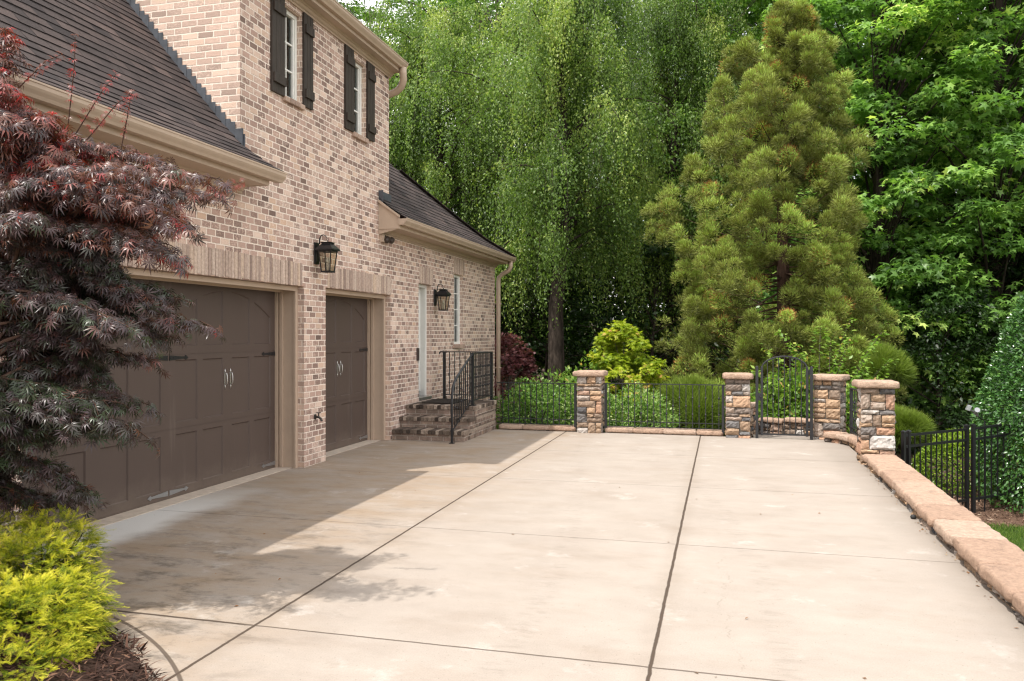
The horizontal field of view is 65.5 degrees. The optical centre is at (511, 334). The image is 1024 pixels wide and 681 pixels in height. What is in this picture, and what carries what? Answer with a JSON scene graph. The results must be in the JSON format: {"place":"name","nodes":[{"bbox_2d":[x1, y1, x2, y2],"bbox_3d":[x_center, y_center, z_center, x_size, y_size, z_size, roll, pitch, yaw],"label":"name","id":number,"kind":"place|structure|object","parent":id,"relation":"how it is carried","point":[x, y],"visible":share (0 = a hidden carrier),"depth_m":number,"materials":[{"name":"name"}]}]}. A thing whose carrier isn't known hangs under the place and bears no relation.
{"place":"outdoors","nodes":[
{"label":"outdoors","id":0,"kind":"place"},
{"bbox_2d":[2,429,1023,680],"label":"driveway","id":1,"kind":"structure","parent":0,"point":[526,555],"depth_m":5.68,"materials":[{"name":"concrete"}]},
{"bbox_2d":[0,600,172,680],"bbox_3d":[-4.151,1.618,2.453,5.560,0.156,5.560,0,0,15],"label":"mulch bed","id":2,"kind":"object","parent":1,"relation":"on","point":[88,662],"visible":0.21,"depth_m":3.88,"materials":[{"name":"brown wood"}]},
{"bbox_2d":[0,501,129,680],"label":"golden cypress","id":3,"kind":"object","parent":2,"relation":"on","point":[20,576],"visible":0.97,"depth_m":4.31,"materials":[{"name":"yellow plant"}]},
{"bbox_2d":[0,27,245,522],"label":"red maple","id":4,"kind":"object","parent":2,"relation":"on","point":[68,204],"visible":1,"depth_m":4.77,"materials":[{"name":"brown plant"}]},
{"bbox_2d":[392,399,496,441],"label":"brick steps","id":5,"kind":"structure","parent":1,"relation":"on","point":[420,421],"depth_m":13.06,"materials":[{"name":"brown brick"}]},
{"bbox_2d":[422,398,466,403],"bbox_3d":[-1.170,1.171,13.963,0.560,0.015,0.840,0,0,15],"label":"doormat","id":6,"kind":"object","parent":5,"relation":"on","point":[442,401],"visible":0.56,"depth_m":13.78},
{"bbox_2d":[439,351,494,443],"bbox_3d":[-1.074,1.000,13.438,1.047,1.400,2.046,0,0,15],"label":"step railing","id":7,"kind":"object","parent":5,"relation":"on","point":[473,367],"visible":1,"depth_m":13.41,"materials":[{"name":"black metal"}]},
{"bbox_2d":[755,356,812,439],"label":"garden gate","id":8,"kind":"structure","parent":1,"relation":"on","point":[758,396],"depth_m":12.90,"materials":[{"name":"black metal"}]},
{"bbox_2d":[867,471,1017,627],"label":"leaf litter","id":9,"kind":"object","parent":1,"relation":"on","point":[946,554],"visible":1,"depth_m":6.15,"materials":[{"name":"brown plant"}]},
{"bbox_2d":[338,0,985,310],"label":"sky","id":10,"kind":"structure","parent":0,"point":[370,2],"materials":[{"name":"white"}]},
{"bbox_2d":[501,324,1023,549],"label":"ground","id":11,"kind":"structure","parent":0,"point":[1004,520],"depth_m":12.21,"materials":[{"name":"brown soil"}]},
{"bbox_2d":[0,0,516,563],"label":"brick house","id":12,"kind":"structure","parent":11,"relation":"on","point":[280,108],"depth_m":9.55,"materials":[{"name":"brick"}]},
{"bbox_2d":[22,275,274,539],"bbox_3d":[-3.544,0.570,8.188,0.101,2.260,4.050,0,0,15],"label":"garage door","id":13,"kind":"structure","parent":12,"relation":"in","point":[218,402],"depth_m":8.62,"materials":[{"name":"brown paint"}]},
{"bbox_2d":[285,10,296,100],"bbox_3d":[-2.812,-3.460,9.887,0.078,1.116,0.436,0,0,15],"label":"window","id":14,"kind":"structure","parent":12,"relation":"in","point":[291,20],"depth_m":10.02,"materials":[{"name":"white paint"}]},
{"bbox_2d":[314,412,322,421],"bbox_3d":[-2.521,1.079,10.390,0.114,0.123,0.068,0,0,15],"label":"hose tap","id":15,"kind":"object","parent":12,"relation":"attached to","point":[318,416],"visible":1,"depth_m":10.38,"materials":[{"name":"black metal"}]},
{"bbox_2d":[314,234,339,272],"bbox_3d":[-2.427,-1.054,10.385,0.294,0.499,0.242,0,0,15],"label":"wall lantern","id":16,"kind":"object","parent":12,"relation":"attached to","point":[327,247],"depth_m":10.35,"materials":[{"name":"black metal"}]},
{"bbox_2d":[326,295,367,451],"bbox_3d":[-2.583,0.560,11.823,0.101,2.280,1.990,0,0,15],"label":"garage door","id":17,"kind":"structure","parent":12,"relation":"in","point":[346,317],"depth_m":12.07,"materials":[{"name":"brown paint"}]},
{"bbox_2d":[354,63,361,134],"bbox_3d":[-2.334,-3.460,11.695,0.078,1.076,0.436,0,0,15],"label":"window","id":18,"kind":"structure","parent":12,"relation":"in","point":[358,70],"depth_m":11.83,"materials":[{"name":"white paint"}]},
{"bbox_2d":[384,235,394,243],"bbox_3d":[-1.940,-1.490,12.514,0.148,0.140,0.225,0,0,15],"label":"security camera","id":19,"kind":"object","parent":12,"relation":"attached to","point":[388,239],"visible":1,"depth_m":12.46,"materials":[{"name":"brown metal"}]},
{"bbox_2d":[419,284,431,400],"bbox_3d":[-1.671,0.135,14.297,0.260,2.069,0.648,0,0,15],"label":"entry door","id":20,"kind":"structure","parent":12,"relation":"in","point":[423,395],"depth_m":14.56,"materials":[{"name":"white paint"}]},
{"bbox_2d":[434,284,450,310],"bbox_3d":[-1.290,-0.684,14.688,0.294,0.499,0.242,0,0,15],"label":"wall lantern","id":21,"kind":"object","parent":12,"relation":"attached to","point":[443,292],"depth_m":14.64,"materials":[{"name":"black metal"}]},
{"bbox_2d":[454,275,459,343],"bbox_3d":[-1.174,-0.500,16.084,0.078,1.396,0.556,0,0,15],"label":"window","id":22,"kind":"structure","parent":12,"relation":"in","point":[456,278],"depth_m":16.28,"materials":[{"name":"white paint"}]},
{"bbox_2d":[345,8,451,204],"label":"oak tree","id":23,"kind":"object","parent":11,"relation":"on","point":[367,10],"depth_m":40.63,"materials":[{"name":"green plant"}]},
{"bbox_2d":[336,0,476,211],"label":"oak tree","id":24,"kind":"object","parent":11,"relation":"on","point":[358,9],"visible":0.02,"depth_m":32.79,"materials":[{"name":"green plant"}]},
{"bbox_2d":[365,0,582,333],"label":"weeping tree","id":25,"kind":"object","parent":11,"relation":"on","point":[417,49],"visible":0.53,"depth_m":25.65,"materials":[{"name":"green plant"}]},
{"bbox_2d":[397,0,595,378],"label":"oak tree","id":26,"kind":"object","parent":11,"relation":"on","point":[540,363],"visible":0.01,"depth_m":35.63,"materials":[{"name":"green plant"}]},
{"bbox_2d":[392,0,614,419],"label":"oak tree","id":27,"kind":"object","parent":11,"relation":"on","point":[496,6],"visible":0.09,"depth_m":30.30,"materials":[{"name":"green plant"}]},
{"bbox_2d":[425,0,590,343],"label":"oak tree","id":28,"kind":"object","parent":11,"relation":"on","point":[493,15],"visible":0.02,"depth_m":40.97,"materials":[{"name":"green plant"}]},
{"bbox_2d":[493,333,545,421],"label":"purple maple","id":29,"kind":"object","parent":11,"relation":"on","point":[513,356],"visible":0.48,"depth_m":19.33,"materials":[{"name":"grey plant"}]},
{"bbox_2d":[495,271,545,413],"bbox_3d":[-1.415,0.068,31.130,6.199,7.462,6.536,0,0,-21],"label":"understory tree","id":30,"kind":"object","parent":11,"relation":"on","point":[522,323],"visible":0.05,"depth_m":30.08,"materials":[{"name":"green plant"}]},
{"bbox_2d":[493,374,573,428],"bbox_3d":[0.473,1.745,15.210,1.894,1.970,1.466,0,0,15],"label":"variegated shrub","id":31,"kind":"object","parent":11,"relation":"on","point":[515,397],"visible":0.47,"depth_m":15.04,"materials":[{"name":"green plant"}]},
{"bbox_2d":[499,423,577,431],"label":"stone curb","id":32,"kind":"structure","parent":11,"relation":"on","point":[507,426],"depth_m":14.07,"materials":[{"name":"stone"}]},
{"bbox_2d":[497,382,576,428],"bbox_3d":[0.433,1.252,14.077,1.440,0.795,0.042,0,0,15],"label":"iron fence","id":33,"kind":"object","parent":32,"relation":"on","point":[575,408],"visible":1,"depth_m":14.02,"materials":[{"name":"black metal"}]},
{"bbox_2d":[389,0,706,399],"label":"weeping tree","id":34,"kind":"object","parent":11,"relation":"on","point":[561,42],"visible":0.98,"depth_m":22.22,"materials":[{"name":"green plant"}]},
{"bbox_2d":[495,248,621,423],"bbox_3d":[1.086,0.215,27.771,5.942,6.784,5.635,0,0,15],"label":"understory tree","id":35,"kind":"object","parent":11,"relation":"on","point":[534,346],"visible":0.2,"depth_m":27.79,"materials":[{"name":"green plant"}]},
{"bbox_2d":[523,349,613,423],"bbox_3d":[1.350,1.545,16.622,2.090,2.517,1.628,0,0,32],"label":"green shrub","id":36,"kind":"object","parent":11,"relation":"on","point":[564,378],"visible":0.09,"depth_m":16.60,"materials":[{"name":"green plant"}]},
{"bbox_2d":[493,11,668,378],"bbox_3d":[2.947,-6.653,39.880,10.706,21.184,10.885,0,0,-13],"label":"oak tree","id":37,"kind":"object","parent":11,"relation":"on","point":[571,270],"depth_m":38.30,"materials":[{"name":"green plant"}]},
{"bbox_2d":[573,370,607,432],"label":"stone pillar","id":38,"kind":"structure","parent":11,"relation":"on","point":[590,401],"depth_m":13.70,"materials":[{"name":"stone"}]},
{"bbox_2d":[548,378,637,431],"bbox_3d":[1.471,1.764,15.058,1.785,1.952,1.472,0,0,15],"label":"variegated shrub","id":39,"kind":"object","parent":11,"relation":"on","point":[572,406],"visible":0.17,"depth_m":14.89,"materials":[{"name":"green plant"}]},
{"bbox_2d":[530,241,666,394],"bbox_3d":[4.100,-0.134,33.394,7.130,8.141,6.762,0,0,10],"label":"understory tree","id":40,"kind":"object","parent":11,"relation":"on","point":[589,322],"visible":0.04,"depth_m":32.00,"materials":[{"name":"green plant"}]},
{"bbox_2d":[573,319,678,427],"bbox_3d":[2.302,1.247,16.509,2.457,3.170,2.573,0,0,-34],"label":"yellow maple","id":41,"kind":"object","parent":11,"relation":"on","point":[616,336],"visible":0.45,"depth_m":16.40,"materials":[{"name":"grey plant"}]},
{"bbox_2d":[521,0,744,375],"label":"oak tree","id":42,"kind":"object","parent":11,"relation":"on","point":[584,345],"visible":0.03,"depth_m":30.63,"materials":[{"name":"green plant"}]},
{"bbox_2d":[611,380,681,427],"bbox_3d":[2.403,1.818,14.883,1.520,1.915,1.333,0,0,15],"label":"variegated shrub","id":43,"kind":"object","parent":11,"relation":"on","point":[642,402],"visible":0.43,"depth_m":14.72,"materials":[{"name":"green plant"}]},
{"bbox_2d":[563,234,745,427],"bbox_3d":[4.333,0.100,24.648,5.942,6.784,5.635,0,0,-14],"label":"understory tree","id":44,"kind":"object","parent":11,"relation":"on","point":[651,249],"visible":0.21,"depth_m":24.68,"materials":[{"name":"green plant"}]},
{"bbox_2d":[605,426,723,435],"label":"stone curb","id":45,"kind":"structure","parent":11,"relation":"on","point":[669,431],"depth_m":13.50,"materials":[{"name":"stone"}]},
{"bbox_2d":[603,383,725,432],"bbox_3d":[2.569,1.245,13.512,2.040,0.810,0.042,0,0,15],"label":"iron fence","id":46,"kind":"object","parent":45,"relation":"on","point":[605,420],"visible":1,"depth_m":13.52,"materials":[{"name":"black metal"}]},
{"bbox_2d":[453,80,894,380],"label":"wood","id":47,"kind":"object","parent":11,"relation":"on","point":[615,292],"depth_m":50.17,"materials":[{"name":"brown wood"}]},
{"bbox_2d":[640,372,725,436],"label":"dwarf conifer","id":48,"kind":"object","parent":11,"relation":"on","point":[686,399],"visible":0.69,"depth_m":15.21,"materials":[{"name":"green plant"}]},
{"bbox_2d":[575,0,791,382],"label":"weeping tree","id":49,"kind":"object","parent":11,"relation":"on","point":[673,26],"visible":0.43,"depth_m":25.70,"materials":[{"name":"green plant"}]},
{"bbox_2d":[577,0,817,384],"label":"oak tree","id":50,"kind":"object","parent":11,"relation":"on","point":[731,40],"visible":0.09,"depth_m":26.42,"materials":[{"name":"green plant"}]},
{"bbox_2d":[633,0,821,377],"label":"sweetgum tree","id":51,"kind":"object","parent":11,"relation":"on","point":[768,1],"depth_m":33.47,"materials":[{"name":"green plant"}]},
{"bbox_2d":[660,249,812,410],"bbox_3d":[8.331,0.076,29.564,6.536,7.462,6.199,0,0,24],"label":"understory tree","id":52,"kind":"object","parent":11,"relation":"on","point":[731,330],"visible":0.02,"depth_m":29.08,"materials":[{"name":"green plant"}]},
{"bbox_2d":[722,372,753,438],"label":"stone pillar","id":53,"kind":"structure","parent":11,"relation":"on","point":[737,407],"depth_m":13.05,"materials":[{"name":"stone"}]},
{"bbox_2d":[750,402,758,436],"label":"stone wall","id":54,"kind":"structure","parent":11,"relation":"on","point":[752,422],"depth_m":13.59,"materials":[{"name":"stone"}]},
{"bbox_2d":[639,0,907,450],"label":"cedar tree","id":55,"kind":"object","parent":11,"relation":"on","point":[792,53],"visible":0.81,"depth_m":16.97,"materials":[{"name":"green plant"}]},
{"bbox_2d":[750,368,813,422],"bbox_3d":[5.186,1.723,14.964,1.717,2.246,1.665,0,0,-28],"label":"leafy shrub","id":56,"kind":"object","parent":11,"relation":"on","point":[772,405],"visible":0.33,"depth_m":14.71,"materials":[{"name":"green plant"}]},
{"bbox_2d":[758,417,814,436],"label":"stone wall","id":57,"kind":"structure","parent":11,"relation":"on","point":[772,425],"depth_m":13.64,"materials":[{"name":"stone"}]},
{"bbox_2d":[710,0,905,376],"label":"sweetgum tree","id":58,"kind":"object","parent":11,"relation":"on","point":[752,17],"depth_m":29.75,"materials":[{"name":"green plant"}]},
{"bbox_2d":[750,318,898,430],"bbox_3d":[5.820,1.211,14.897,2.633,3.051,1.354,0,0,15],"label":"arching shrub","id":59,"kind":"object","parent":11,"relation":"on","point":[865,358],"visible":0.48,"depth_m":14.90,"materials":[{"name":"green plant"}]},
{"bbox_2d":[762,252,898,392],"bbox_3d":[10.765,0.281,25.821,5.942,6.784,5.635,0,0,-43],"label":"understory tree","id":60,"kind":"object","parent":11,"relation":"on","point":[815,316],"depth_m":25.12,"materials":[{"name":"green plant"}]},
{"bbox_2d":[813,374,849,439],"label":"stone pillar","id":61,"kind":"structure","parent":11,"relation":"on","point":[829,402],"depth_m":12.80,"materials":[{"name":"stone"}]},
{"bbox_2d":[823,431,856,452],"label":"stone curb","id":62,"kind":"structure","parent":11,"relation":"on","point":[848,439],"depth_m":12.33,"materials":[{"name":"stone"}]},
{"bbox_2d":[850,388,857,434],"bbox_3d":[5.157,1.245,11.643,0.042,0.810,1.721,0,0,11],"label":"iron fence","id":63,"kind":"object","parent":62,"relation":"on","point":[855,427],"visible":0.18,"depth_m":12.33,"materials":[{"name":"black metal"}]},
{"bbox_2d":[813,371,895,433],"bbox_3d":[6.090,1.717,14.224,1.523,2.126,1.309,0,0,15],"label":"leafy shrub","id":64,"kind":"object","parent":11,"relation":"on","point":[848,403],"visible":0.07,"depth_m":14.08,"materials":[{"name":"green plant"}]},
{"bbox_2d":[851,379,899,464],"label":"stone pillar","id":65,"kind":"structure","parent":11,"relation":"on","point":[875,420],"depth_m":10.34,"materials":[{"name":"stone"}]},
{"bbox_2d":[729,0,1023,418],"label":"sweetgum tree","id":66,"kind":"object","parent":11,"relation":"on","point":[875,250],"visible":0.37,"depth_m":20.74,"materials":[{"name":"green plant"}]},
{"bbox_2d":[842,339,919,390],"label":"dwarf conifer","id":67,"kind":"object","parent":11,"relation":"on","point":[902,368],"visible":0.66,"depth_m":15.69,"materials":[{"name":"green plant"}]},
{"bbox_2d":[797,0,1023,384],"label":"sweetgum tree","id":68,"kind":"object","parent":11,"relation":"on","point":[888,184],"visible":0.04,"depth_m":26.69,"materials":[{"name":"green plant"}]},
{"bbox_2d":[894,404,936,450],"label":"dwarf conifer","id":69,"kind":"object","parent":11,"relation":"on","point":[911,420],"visible":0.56,"depth_m":13.62,"materials":[{"name":"green plant"}]},
{"bbox_2d":[900,424,969,509],"bbox_3d":[6.022,2.013,11.305,1.418,1.407,0.057,0,0,-26],"label":"metal fence","id":70,"kind":"object","parent":11,"relation":"on","point":[906,444],"visible":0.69,"depth_m":11.36,"materials":[{"name":"black metal"}]},
{"bbox_2d":[851,0,1023,421],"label":"sweetgum tree","id":71,"kind":"object","parent":11,"relation":"on","point":[1007,138],"visible":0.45,"depth_m":20.42,"materials":[{"name":"green plant"}]},
{"bbox_2d":[861,454,1023,623],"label":"stone wall","id":72,"kind":"structure","parent":11,"relation":"on","point":[990,557],"depth_m":6.31,"materials":[{"name":"stone"}]},
{"bbox_2d":[866,216,1022,429],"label":"understory tree","id":73,"kind":"object","parent":11,"relation":"on","point":[939,351],"visible":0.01,"depth_m":25.65,"materials":[{"name":"green plant"}]},
{"bbox_2d":[880,277,1022,458],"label":"understory tree","id":74,"kind":"object","parent":11,"relation":"on","point":[941,422],"visible":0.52,"depth_m":19.45,"materials":[{"name":"green plant"}]},
{"bbox_2d":[901,3,1023,219],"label":"sweetgum tree","id":75,"kind":"object","parent":11,"relation":"on","point":[1001,125],"depth_m":31.13,"materials":[{"name":"green plant"}]},
{"bbox_2d":[911,427,1023,500],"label":"boxwood ball","id":76,"kind":"object","parent":11,"relation":"on","point":[938,458],"visible":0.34,"depth_m":13.07,"materials":[{"name":"green plant"}]},
{"bbox_2d":[965,405,984,511],"bbox_3d":[6.813,1.864,11.640,0.391,1.672,0.142,0,0,-16],"label":"floodlight","id":77,"kind":"object","parent":11,"relation":"on","point":[976,411],"visible":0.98,"depth_m":11.61,"materials":[{"name":"black metal"}]},
{"bbox_2d":[933,226,1023,427],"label":"understory tree","id":78,"kind":"object","parent":11,"relation":"on","point":[1015,270],"visible":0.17,"depth_m":20.44,"materials":[{"name":"green plant"}]},
{"bbox_2d":[938,0,1023,408],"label":"sweetgum tree","id":79,"kind":"object","parent":11,"relation":"on","point":[1018,173],"visible":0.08,"depth_m":22.94,"materials":[{"name":"green plant"}]},
{"bbox_2d":[953,496,1023,527],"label":"bark chips","id":80,"kind":"object","parent":11,"relation":"on","point":[989,519],"visible":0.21,"depth_m":11.65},
{"bbox_2d":[968,294,1023,513],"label":"clipped holly","id":81,"kind":"object","parent":11,"relation":"on","point":[1006,361],"visible":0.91,"depth_m":12.06,"materials":[{"name":"green plant"}]},
{"bbox_2d":[970,421,1023,512],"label":"metal fence","id":82,"kind":"object","parent":11,"relation":"on","point":[974,438],"visible":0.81,"depth_m":11.71,"materials":[{"name":"black metal"}]},
{"bbox_2d":[984,522,1023,550],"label":"grass","id":83,"kind":"structure","parent":11,"relation":"on","point":[1016,537],"depth_m":10.45,"materials":[{"name":"green plant"}]},
{"bbox_2d":[753,434,809,438],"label":"path","id":84,"kind":"structure","parent":0,"point":[783,436],"depth_m":13.27,"materials":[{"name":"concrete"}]}
]}

